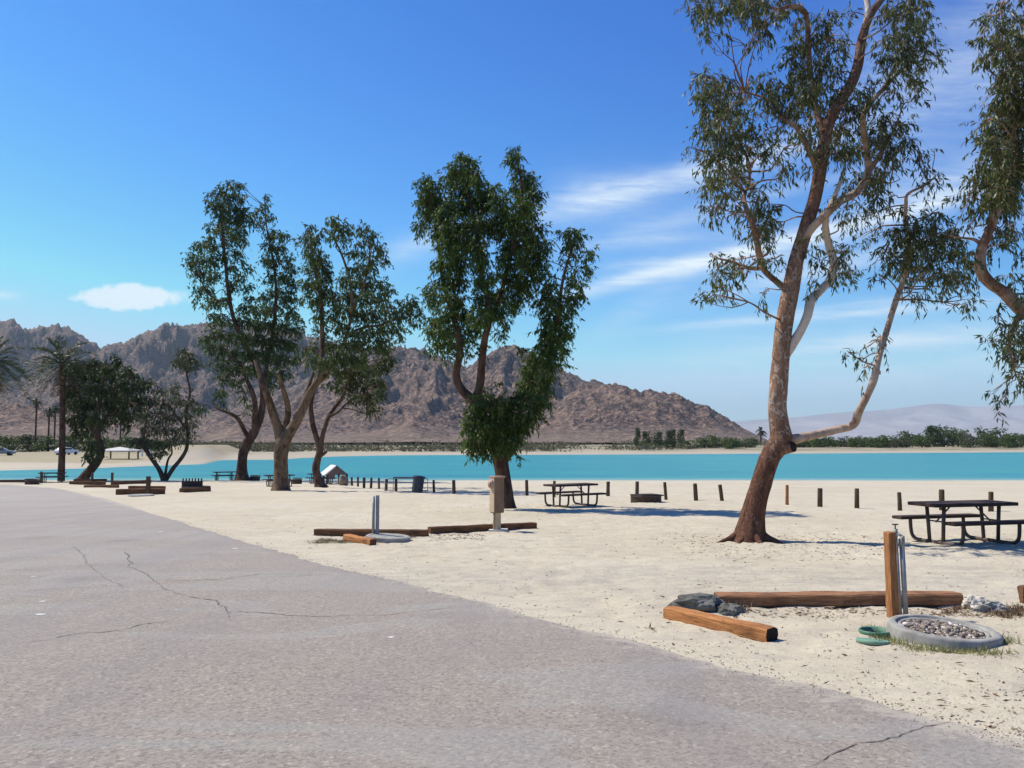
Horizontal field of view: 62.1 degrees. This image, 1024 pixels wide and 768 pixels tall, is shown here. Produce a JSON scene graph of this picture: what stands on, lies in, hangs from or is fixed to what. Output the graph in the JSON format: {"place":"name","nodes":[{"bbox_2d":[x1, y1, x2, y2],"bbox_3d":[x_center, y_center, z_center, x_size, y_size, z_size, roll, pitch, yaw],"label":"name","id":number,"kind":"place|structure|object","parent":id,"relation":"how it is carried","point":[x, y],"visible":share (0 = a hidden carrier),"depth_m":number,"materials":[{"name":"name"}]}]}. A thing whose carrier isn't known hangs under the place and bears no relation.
{"place":"outdoors","nodes":[
{"label":"outdoors","id":0,"kind":"place"},
{"bbox_2d":[0,318,767,442],"bbox_3d":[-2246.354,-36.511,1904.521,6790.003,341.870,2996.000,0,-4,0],"label":"mountains","id":1,"kind":"structure","parent":0,"point":[425,400],"depth_m":1133.22,"materials":[{"name":"stone"}]},
{"bbox_2d":[0,484,1023,767],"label":"road","id":2,"kind":"structure","parent":0,"point":[130,636],"depth_m":5.82,"materials":[{"name":"asphalt"}]},
{"bbox_2d":[171,520,1023,747],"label":"edge gravel","id":3,"kind":"structure","parent":2,"relation":"on","point":[991,737],"depth_m":6.00,"materials":[{"name":"gravel"}]},
{"bbox_2d":[0,440,1023,738],"bbox_3d":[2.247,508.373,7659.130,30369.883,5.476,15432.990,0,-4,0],"label":"ground","id":4,"kind":"structure","parent":0,"point":[528,572],"depth_m":14.61,"materials":[{"name":"sand"}]},
{"bbox_2d":[0,448,15,455],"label":"parked car","id":5,"kind":"object","parent":4,"relation":"on","point":[6,451],"visible":1,"depth_m":159.03,"materials":[{"name":"grey paint"}]},
{"bbox_2d":[0,435,24,450],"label":"hedge tree","id":6,"kind":"object","parent":4,"relation":"on","point":[11,441],"visible":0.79,"depth_m":203.50,"materials":[{"name":"green plant"}]},
{"bbox_2d":[0,335,36,404],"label":"palm tree","id":7,"kind":"object","parent":4,"relation":"on","point":[4,361],"visible":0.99,"depth_m":70.49,"materials":[{"name":"green plant"}]},
{"bbox_2d":[15,434,46,451],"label":"hedge tree","id":8,"kind":"object","parent":4,"relation":"on","point":[26,438],"visible":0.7,"depth_m":200.51,"materials":[{"name":"green plant"}]},
{"bbox_2d":[24,478,40,484],"bbox_3d":[-33.763,6.888,59.801,0.950,0.462,0.950,0,-4,0],"label":"fire ring","id":9,"kind":"object","parent":4,"relation":"on","point":[32,481],"visible":0.91,"depth_m":59.48,"materials":[{"name":"black metal"}]},
{"bbox_2d":[29,398,43,451],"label":"palm tree","id":10,"kind":"object","parent":4,"relation":"on","point":[36,406],"visible":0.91,"depth_m":199.69,"materials":[{"name":"green plant"}]},
{"bbox_2d":[29,435,66,451],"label":"hedge tree","id":11,"kind":"object","parent":4,"relation":"on","point":[44,442],"visible":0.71,"depth_m":197.70,"materials":[{"name":"green plant"}]},
{"bbox_2d":[43,408,56,445],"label":"palm tree","id":12,"kind":"object","parent":4,"relation":"on","point":[48,414],"visible":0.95,"depth_m":209.74,"materials":[{"name":"green plant"}]},
{"bbox_2d":[36,472,67,482],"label":"picnic table","id":13,"kind":"object","parent":4,"relation":"on","point":[57,473],"visible":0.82,"depth_m":66.01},
{"bbox_2d":[51,405,58,450],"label":"palm tree","id":14,"kind":"object","parent":4,"relation":"on","point":[56,410],"visible":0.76,"depth_m":214.70,"materials":[{"name":"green plant"}]},
{"bbox_2d":[17,335,110,480],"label":"palm tree","id":15,"kind":"object","parent":4,"relation":"on","point":[61,382],"visible":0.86,"depth_m":71.79,"materials":[{"name":"green plant"}]},
{"bbox_2d":[54,447,78,454],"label":"parked car","id":16,"kind":"object","parent":4,"relation":"on","point":[68,450],"visible":0.83,"depth_m":163.24,"materials":[{"name":"white paint"}]},
{"bbox_2d":[50,435,85,449],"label":"hedge tree","id":17,"kind":"object","parent":4,"relation":"on","point":[71,443],"visible":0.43,"depth_m":194.37,"materials":[{"name":"green plant"}]},
{"bbox_2d":[69,481,105,484],"bbox_3d":[-29.860,6.957,59.798,2.483,0.259,0.262,0,-4,0],"label":"railroad tie","id":18,"kind":"object","parent":4,"relation":"on","point":[88,482],"visible":1,"depth_m":59.67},
{"bbox_2d":[84,485,118,487],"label":"railroad tie","id":19,"kind":"object","parent":4,"relation":"on","point":[104,486],"visible":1,"depth_m":51.71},
{"bbox_2d":[57,353,157,478],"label":"leafy tree","id":20,"kind":"object","parent":4,"relation":"on","point":[94,424],"visible":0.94,"depth_m":72.45,"materials":[{"name":"green plant"}]},
{"bbox_2d":[104,436,136,451],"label":"hedge tree","id":21,"kind":"object","parent":4,"relation":"on","point":[117,443],"visible":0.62,"depth_m":201.32,"materials":[{"name":"green plant"}]},
{"bbox_2d":[105,447,141,458],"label":"picnic shelter","id":22,"kind":"object","parent":4,"relation":"on","point":[120,449],"visible":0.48,"depth_m":138.28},
{"bbox_2d":[113,480,145,484],"bbox_3d":[-27.422,7.086,61.264,0.267,0.272,3.291,-2,-5,26],"label":"railroad tie","id":23,"kind":"object","parent":4,"relation":"on","point":[130,482],"visible":0.73,"depth_m":61.04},
{"bbox_2d":[123,437,152,451],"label":"hedge tree","id":24,"kind":"object","parent":4,"relation":"on","point":[127,446],"visible":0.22,"depth_m":198.13,"materials":[{"name":"green plant"}]},
{"bbox_2d":[115,488,164,494],"bbox_3d":[-17.944,5.201,41.091,2.203,0.293,0.265,1,-4,-18],"label":"railroad tie","id":25,"kind":"object","parent":4,"relation":"on","point":[139,491],"visible":0.81,"depth_m":40.95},
{"bbox_2d":[128,486,165,488],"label":"railroad tie","id":26,"kind":"object","parent":4,"relation":"on","point":[136,487],"visible":0.62,"depth_m":49.30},
{"bbox_2d":[146,476,150,493],"bbox_3d":[-17.452,4.893,40.780,0.160,0.928,0.160,-1,-4,16],"label":"wooden stake","id":27,"kind":"object","parent":4,"relation":"on","point":[148,484],"visible":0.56,"depth_m":40.72,"materials":[{"name":"brown wood"}]},
{"bbox_2d":[126,346,204,480],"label":"multi stemmed tree","id":28,"kind":"object","parent":4,"relation":"on","point":[184,362],"visible":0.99,"depth_m":72.35,"materials":[{"name":"green plant"}]},
{"bbox_2d":[179,488,210,491],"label":"railroad tie","id":29,"kind":"object","parent":4,"relation":"on","point":[194,489],"visible":0.94,"depth_m":43.90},
{"bbox_2d":[181,478,210,487],"bbox_3d":[-16.756,5.370,45.078,1.501,0.740,1.490,0,-4,-6],"label":"fire ring","id":30,"kind":"object","parent":4,"relation":"on","point":[191,484],"visible":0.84,"depth_m":45.09,"materials":[{"name":"black metal"}]},
{"bbox_2d":[211,471,235,480],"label":"picnic table","id":31,"kind":"object","parent":4,"relation":"on","point":[217,475],"visible":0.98,"depth_m":73.34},
{"bbox_2d":[179,179,308,480],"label":"leafy tree","id":32,"kind":"object","parent":4,"relation":"on","point":[225,217],"visible":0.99,"depth_m":72.95,"materials":[{"name":"green plant"}]},
{"bbox_2d":[262,474,296,486],"bbox_3d":[-14.989,6.226,54.705,1.850,0.770,1.630,2,-4,-30],"label":"picnic table","id":33,"kind":"object","parent":4,"relation":"on","point":[271,483],"visible":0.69,"depth_m":54.50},
{"bbox_2d":[305,473,336,483],"bbox_3d":[-13.756,6.823,61.244,1.850,0.770,1.630,2,-4,-30],"label":"picnic table","id":34,"kind":"object","parent":4,"relation":"on","point":[311,474],"visible":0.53,"depth_m":61.04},
{"bbox_2d":[321,465,345,483],"bbox_3d":[-12.856,6.519,61.264,1.770,1.362,1.300,2,-4,-28],"label":"gabled hut","id":35,"kind":"object","parent":4,"relation":"on","point":[330,471],"visible":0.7,"depth_m":60.82,"materials":[{"name":"white paint"}]},
{"bbox_2d":[253,214,427,490],"bbox_3d":[-8.993,-1.738,47.498,9.642,15.562,7.082,-2,-4,30],"label":"leafy tree","id":36,"kind":"object","parent":4,"relation":"on","point":[285,431],"visible":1,"depth_m":46.73,"materials":[{"name":"green plant"}]},
{"bbox_2d":[339,475,347,485],"bbox_3d":[-11.321,6.600,57.144,0.677,0.999,0.707,0,-4,0],"label":"boulder","id":37,"kind":"object","parent":4,"relation":"on","point":[343,479],"visible":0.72,"depth_m":56.91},
{"bbox_2d":[308,344,400,487],"bbox_3d":[-9.842,1.968,52.800,6.006,9.370,6.072,0,-4,0],"label":"leafy tree","id":38,"kind":"object","parent":4,"relation":"on","point":[366,397],"visible":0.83,"depth_m":52.70,"materials":[{"name":"green plant"}]},
{"bbox_2d":[343,534,376,545],"bbox_3d":[-2.903,2.954,16.139,0.152,0.130,1.253,3,-6,-34],"label":"railroad tie","id":39,"kind":"object","parent":4,"relation":"on","point":[361,539],"visible":0.96,"depth_m":15.98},
{"bbox_2d":[314,529,428,536],"bbox_3d":[-2.931,3.095,17.682,2.424,0.161,0.166,-1,-4,6],"label":"railroad tie","id":40,"kind":"object","parent":4,"relation":"on","point":[365,532],"visible":0.73,"depth_m":17.63,"materials":[{"name":"wood"}]},
{"bbox_2d":[372,495,379,533],"bbox_3d":[-2.678,2.627,16.684,0.136,0.880,0.080,0,-4,0],"label":"water tap standpipe","id":41,"kind":"object","parent":4,"relation":"on","point":[375,528],"visible":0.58,"depth_m":16.66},
{"bbox_2d":[366,533,410,542],"bbox_3d":[-2.396,3.023,16.431,0.880,0.190,0.880,3,-4,0],"label":"concrete disc","id":42,"kind":"object","parent":4,"relation":"on","point":[389,538],"visible":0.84,"depth_m":16.21,"materials":[{"name":"concrete"}]},
{"bbox_2d":[385,477,427,490],"bbox_3d":[-5.699,5.403,45.894,2.330,0.755,0.600,0,-4,-4],"label":"camp table","id":43,"kind":"object","parent":4,"relation":"on","point":[405,478],"visible":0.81,"depth_m":45.83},
{"bbox_2d":[412,475,424,492],"bbox_3d":[-4.811,5.120,43.554,0.630,0.870,0.630,7,-4,0],"label":"litter bin","id":44,"kind":"object","parent":4,"relation":"on","point":[418,484],"visible":0.99,"depth_m":43.31,"materials":[{"name":"blue plastic"}]},
{"bbox_2d":[165,438,766,451],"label":"desert scrub","id":45,"kind":"object","parent":4,"relation":"on","point":[438,446],"visible":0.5,"depth_m":242.77,"materials":[{"name":"green plant"}]},
{"bbox_2d":[428,522,536,533],"bbox_3d":[-0.617,3.209,18.956,2.798,0.162,0.164,4,-5,-34],"label":"railroad tie","id":46,"kind":"object","parent":4,"relation":"on","point":[471,528],"visible":0.84,"depth_m":18.76,"materials":[{"name":"wood"}]},
{"bbox_2d":[488,476,507,531],"bbox_3d":[-0.317,2.672,18.910,0.448,1.248,0.397,0,-4,0],"label":"utility pedestal","id":47,"kind":"object","parent":4,"relation":"on","point":[496,485],"visible":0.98,"depth_m":18.80,"materials":[{"name":"metal"}]},
{"bbox_2d":[490,478,493,511],"bbox_3d":[-0.443,2.465,18.830,0.016,0.740,0.185,2,-4,-33],"label":"outlet door","id":48,"kind":"structure","parent":47,"relation":"in","point":[491,489],"depth_m":18.81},
{"bbox_2d":[409,143,600,508],"bbox_3d":[-0.247,-1.912,28.954,6.694,12.478,4.471,0,-4,0],"label":"leafy tree","id":49,"kind":"object","parent":4,"relation":"on","point":[481,199],"visible":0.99,"depth_m":28.37,"materials":[{"name":"green plant"}]},
{"bbox_2d":[536,483,606,507],"bbox_3d":[2.047,3.854,29.514,1.850,0.770,1.630,3,-5,-34],"label":"picnic table","id":50,"kind":"object","parent":4,"relation":"on","point":[559,492],"visible":0.99,"depth_m":29.31,"materials":[{"name":"wood"}]},
{"bbox_2d":[179,504,1023,732],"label":"leaf litter","id":51,"kind":"object","parent":4,"relation":"on","point":[932,611],"visible":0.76,"depth_m":8.69,"materials":[{"name":"plant"}]},
{"bbox_2d":[311,538,891,640],"bbox_3d":[0.302,2.627,12.391,1.970,0.340,11.834,3,-5,-37],"label":"grass patch","id":52,"kind":"object","parent":4,"relation":"on","point":[335,541],"visible":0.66,"depth_m":15.94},
{"bbox_2d":[181,512,1023,735],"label":"pebbles","id":53,"kind":"object","parent":4,"relation":"on","point":[1002,721],"visible":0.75,"depth_m":6.57,"materials":[{"name":"stone"}]},
{"bbox_2d":[633,428,640,445],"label":"shoreline bush","id":54,"kind":"object","parent":4,"relation":"on","point":[637,437],"visible":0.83,"depth_m":277.16,"materials":[{"name":"green plant"}]},
{"bbox_2d":[630,493,663,502],"bbox_3d":[5.186,4.448,32.906,1.210,0.362,1.210,2,-4,-23],"label":"fire ring","id":55,"kind":"object","parent":4,"relation":"on","point":[645,498],"visible":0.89,"depth_m":32.45,"materials":[{"name":"black metal"}]},
{"bbox_2d":[641,430,652,442],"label":"shoreline bush","id":56,"kind":"object","parent":4,"relation":"on","point":[644,436],"visible":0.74,"depth_m":291.10,"materials":[{"name":"green plant"}]},
{"bbox_2d":[652,431,662,447],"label":"shoreline bush","id":57,"kind":"object","parent":4,"relation":"on","point":[657,438],"visible":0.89,"depth_m":297.99,"materials":[{"name":"green plant"}]},
{"bbox_2d":[307,533,1023,618],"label":"dry grass","id":58,"kind":"structure","parent":4,"relation":"on","point":[997,612],"depth_m":8.60,"materials":[{"name":"plant"}]},
{"bbox_2d":[663,430,672,448],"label":"shoreline bush","id":59,"kind":"object","parent":4,"relation":"on","point":[667,441],"visible":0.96,"depth_m":282.00,"materials":[{"name":"green plant"}]},
{"bbox_2d":[667,429,677,447],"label":"shoreline bush","id":60,"kind":"object","parent":4,"relation":"on","point":[673,441],"visible":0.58,"depth_m":288.93,"materials":[{"name":"green plant"}]},
{"bbox_2d":[676,429,684,445],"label":"shoreline bush","id":61,"kind":"object","parent":4,"relation":"on","point":[680,436],"visible":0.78,"depth_m":303.10,"materials":[{"name":"green plant"}]},
{"bbox_2d":[678,440,699,448],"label":"shoreline bush","id":62,"kind":"object","parent":4,"relation":"on","point":[689,444],"visible":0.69,"depth_m":279.57,"materials":[{"name":"green plant"}]},
{"bbox_2d":[693,483,697,500],"bbox_3d":[7.487,4.431,34.672,0.174,0.751,0.181,-5,2,-43],"label":"wooden post","id":63,"kind":"object","parent":4,"relation":"on","point":[695,492],"visible":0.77,"depth_m":34.60,"materials":[{"name":"brown wood"}]},
{"bbox_2d":[667,592,725,612],"bbox_3d":[1.901,2.268,8.711,0.625,0.249,0.288,-1,-4,9],"label":"rock","id":64,"kind":"object","parent":4,"relation":"on","point":[703,602],"visible":0.66,"depth_m":8.64,"materials":[{"name":"stone"}]},
{"bbox_2d":[692,437,718,447],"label":"shoreline bush","id":65,"kind":"object","parent":4,"relation":"on","point":[702,442],"visible":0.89,"depth_m":286.95,"materials":[{"name":"green plant"}]},
{"bbox_2d":[703,434,727,447],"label":"shoreline bush","id":66,"kind":"object","parent":4,"relation":"on","point":[715,438],"visible":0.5,"depth_m":294.37,"materials":[{"name":"green plant"}]},
{"bbox_2d":[663,606,777,641],"bbox_3d":[1.888,2.203,7.819,0.150,0.142,1.248,3,-5,-35],"label":"railroad tie","id":67,"kind":"object","parent":4,"relation":"on","point":[760,632],"visible":0.91,"depth_m":7.69,"materials":[{"name":"wood"}]},
{"bbox_2d":[716,603,743,615],"bbox_3d":[2.180,2.294,8.584,0.325,0.168,0.197,0,-4,0],"label":"rock","id":68,"kind":"object","parent":4,"relation":"on","point":[728,609],"visible":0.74,"depth_m":8.53,"materials":[{"name":"stone"}]},
{"bbox_2d":[721,437,742,448],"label":"shoreline bush","id":69,"kind":"object","parent":4,"relation":"on","point":[730,444],"visible":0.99,"depth_m":277.59,"materials":[{"name":"green plant"}]},
{"bbox_2d":[738,439,756,447],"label":"shoreline bush","id":70,"kind":"object","parent":4,"relation":"on","point":[745,444],"visible":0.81,"depth_m":291.40,"materials":[{"name":"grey plant"}]},
{"bbox_2d":[755,426,766,442],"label":"palm tree","id":71,"kind":"object","parent":4,"relation":"on","point":[760,433],"visible":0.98,"depth_m":418.87,"materials":[{"name":"green plant"}]},
{"bbox_2d":[785,485,788,504],"bbox_3d":[9.932,4.031,30.691,0.123,0.773,0.128,0,0,11],"label":"wooden post","id":72,"kind":"object","parent":4,"relation":"on","point":[786,494],"visible":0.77,"depth_m":30.64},
{"bbox_2d":[817,488,822,506],"bbox_3d":[10.687,3.966,29.492,0.172,0.700,0.174,0,-1,24],"label":"wooden post","id":73,"kind":"object","parent":4,"relation":"on","point":[819,497],"visible":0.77,"depth_m":29.43,"materials":[{"name":"brown wood"}]},
{"bbox_2d":[806,435,837,447],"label":"shoreline bush","id":74,"kind":"object","parent":4,"relation":"on","point":[823,442],"visible":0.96,"depth_m":280.25,"materials":[{"name":"green plant"}]},
{"bbox_2d":[674,0,993,543],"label":"eucalyptus tree","id":75,"kind":"object","parent":4,"relation":"on","point":[783,440],"visible":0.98,"depth_m":16.62,"materials":[{"name":"green plant"}]},
{"bbox_2d":[714,590,963,606],"bbox_3d":[3.467,2.284,9.041,2.651,0.138,0.222,0,-4,-3],"label":"railroad tie","id":76,"kind":"object","parent":4,"relation":"on","point":[844,598],"visible":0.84,"depth_m":8.95,"materials":[{"name":"wood"}]},
{"bbox_2d":[830,436,851,446],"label":"shoreline bush","id":77,"kind":"object","parent":4,"relation":"on","point":[840,441],"visible":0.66,"depth_m":294.04,"materials":[{"name":"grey plant"}]},
{"bbox_2d":[846,437,866,447],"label":"shoreline bush","id":78,"kind":"object","parent":4,"relation":"on","point":[856,441],"visible":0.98,"depth_m":278.52,"materials":[{"name":"green plant"}]},
{"bbox_2d":[854,488,858,507],"bbox_3d":[11.447,3.816,28.213,0.154,0.705,0.152,1,-5,9],"label":"wooden post","id":79,"kind":"object","parent":4,"relation":"on","point":[856,500],"visible":0.77,"depth_m":28.16,"materials":[{"name":"brown wood"}]},
{"bbox_2d":[856,637,890,645],"bbox_3d":[3.031,2.164,7.136,0.272,0.036,0.272,4,-10,0],"label":"plastic lid","id":80,"kind":"object","parent":4,"relation":"on","point":[869,641],"visible":0.93,"depth_m":7.05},
{"bbox_2d":[858,626,889,638],"bbox_3d":[3.217,2.213,7.533,0.276,0.077,0.276,0,-4,0],"label":"valve box sleeve","id":81,"kind":"object","parent":4,"relation":"on","point":[866,630],"visible":0.73,"depth_m":7.58,"materials":[{"name":"green plastic"}]},
{"bbox_2d":[864,435,895,447],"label":"shoreline bush","id":82,"kind":"object","parent":4,"relation":"on","point":[883,439],"visible":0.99,"depth_m":275.56,"materials":[{"name":"green plant"}]},
{"bbox_2d":[883,531,898,617],"bbox_3d":[3.723,1.883,8.341,0.094,0.862,0.094,0,-4,-16],"label":"wooden post","id":83,"kind":"object","parent":4,"relation":"on","point":[891,578],"visible":0.86,"depth_m":8.31,"materials":[{"name":"wood"}]},
{"bbox_2d":[884,435,912,447],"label":"shoreline bush","id":84,"kind":"object","parent":4,"relation":"on","point":[898,442],"visible":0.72,"depth_m":283.78,"materials":[{"name":"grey plant"}]},
{"bbox_2d":[897,492,901,510],"bbox_3d":[12.319,3.761,27.016,0.138,0.645,0.134,0,-4,-10],"label":"wooden post","id":85,"kind":"object","parent":4,"relation":"on","point":[899,500],"visible":0.77,"depth_m":26.97,"materials":[{"name":"brown wood"}]},
{"bbox_2d":[892,524,907,614],"bbox_3d":[3.800,1.853,8.314,0.120,0.962,0.076,-4,-5,43],"label":"water tap standpipe","id":86,"kind":"object","parent":4,"relation":"on","point":[901,541],"visible":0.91,"depth_m":8.29,"materials":[{"name":"grey metal"}]},
{"bbox_2d":[897,430,921,446],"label":"shoreline bush","id":87,"kind":"object","parent":4,"relation":"on","point":[906,434],"visible":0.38,"depth_m":298.41,"materials":[{"name":"green plant"}]},
{"bbox_2d":[910,434,931,447],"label":"shoreline bush","id":88,"kind":"object","parent":4,"relation":"on","point":[917,439],"visible":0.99,"depth_m":281.84,"materials":[{"name":"green plant"}]},
{"bbox_2d":[922,425,946,446],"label":"shoreline bush","id":89,"kind":"object","parent":4,"relation":"on","point":[938,437],"visible":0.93,"depth_m":288.74,"materials":[{"name":"green plant"}]},
{"bbox_2d":[939,489,944,509],"bbox_3d":[13.662,3.705,27.017,0.173,0.709,0.174,-1,-4,18],"label":"wooden post","id":90,"kind":"object","parent":4,"relation":"on","point":[941,495],"visible":0.66,"depth_m":26.96,"materials":[{"name":"brown wood"}]},
{"bbox_2d":[924,425,960,446],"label":"shoreline bush","id":91,"kind":"object","parent":4,"relation":"on","point":[948,436],"visible":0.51,"depth_m":294.74,"materials":[{"name":"green plant"}]},
{"bbox_2d":[862,622,1023,656],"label":"grass","id":92,"kind":"structure","parent":4,"relation":"on","point":[974,650],"depth_m":6.90,"materials":[{"name":"plant"}]},
{"bbox_2d":[886,614,1002,651],"bbox_3d":[3.755,2.200,7.402,0.913,0.204,0.912,3,-1,0],"label":"concrete ring","id":93,"kind":"object","parent":4,"relation":"on","point":[918,629],"visible":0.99,"depth_m":7.29,"materials":[{"name":"concrete"}]},
{"bbox_2d":[892,500,1023,544],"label":"picnic table","id":94,"kind":"object","parent":4,"relation":"on","point":[982,523],"visible":0.94,"depth_m":15.90,"materials":[{"name":"wood"}]},
{"bbox_2d":[948,429,969,446],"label":"shoreline bush","id":95,"kind":"object","parent":4,"relation":"on","point":[959,433],"visible":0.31,"depth_m":302.57,"materials":[{"name":"green plant"}]},
{"bbox_2d":[958,431,982,447],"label":"shoreline bush","id":96,"kind":"object","parent":4,"relation":"on","point":[969,443],"visible":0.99,"depth_m":279.62,"materials":[{"name":"green plant"}]},
{"bbox_2d":[961,595,983,609],"bbox_3d":[4.785,2.284,8.774,0.251,0.215,0.206,0,-4,0],"label":"rock","id":97,"kind":"object","parent":4,"relation":"on","point":[970,600],"visible":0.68,"depth_m":8.75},
{"bbox_2d":[941,0,1023,426],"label":"eucalyptus tree","id":98,"kind":"object","parent":4,"relation":"on","point":[1005,179],"visible":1,"depth_m":14.67,"materials":[{"name":"green plant"}]},
{"bbox_2d":[977,433,998,446],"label":"shoreline bush","id":99,"kind":"object","parent":4,"relation":"on","point":[989,440],"visible":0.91,"depth_m":285.85,"materials":[{"name":"green plant"}]},
{"bbox_2d":[974,425,1006,446],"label":"shoreline bush","id":100,"kind":"object","parent":4,"relation":"on","point":[995,433],"visible":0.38,"depth_m":293.60,"materials":[{"name":"green plant"}]},
{"bbox_2d":[988,492,993,511],"bbox_3d":[14.907,3.684,26.455,0.154,0.664,0.162,2,-3,-10],"label":"wooden post","id":101,"kind":"object","parent":4,"relation":"on","point":[990,497],"visible":0.66,"depth_m":26.40,"materials":[{"name":"brown wood"}]},
{"bbox_2d":[973,599,1009,612],"bbox_3d":[4.903,2.292,8.710,0.393,0.175,0.244,-1,-4,17],"label":"rock","id":102,"kind":"object","parent":4,"relation":"on","point":[985,605],"visible":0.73,"depth_m":8.64,"materials":[{"name":"stone"}]},
{"bbox_2d":[998,433,1019,447],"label":"shoreline bush","id":103,"kind":"object","parent":4,"relation":"on","point":[1006,440],"visible":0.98,"depth_m":277.43,"materials":[{"name":"green plant"}]},
{"bbox_2d":[1017,585,1023,603],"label":"railroad tie","id":104,"kind":"object","parent":4,"relation":"on","point":[1020,588],"visible":0.96,"depth_m":9.21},
{"bbox_2d":[0,452,1023,480],"bbox_3d":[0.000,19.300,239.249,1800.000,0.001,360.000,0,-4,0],"label":"lake water","id":105,"kind":"structure","parent":0,"point":[916,466],"depth_m":105.51,"materials":[{"name":"liquid"}]},
{"bbox_2d":[0,0,1023,420],"label":"sky","id":106,"kind":"structure","parent":0,"point":[117,117],"materials":[{"name":"blue"}]},
{"bbox_2d":[734,404,1023,439],"bbox_3d":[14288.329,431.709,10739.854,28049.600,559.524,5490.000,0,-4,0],"label":"distant hills","id":107,"kind":"structure","parent":0,"point":[916,420],"depth_m":10119.06,"materials":[{"name":"stone"}]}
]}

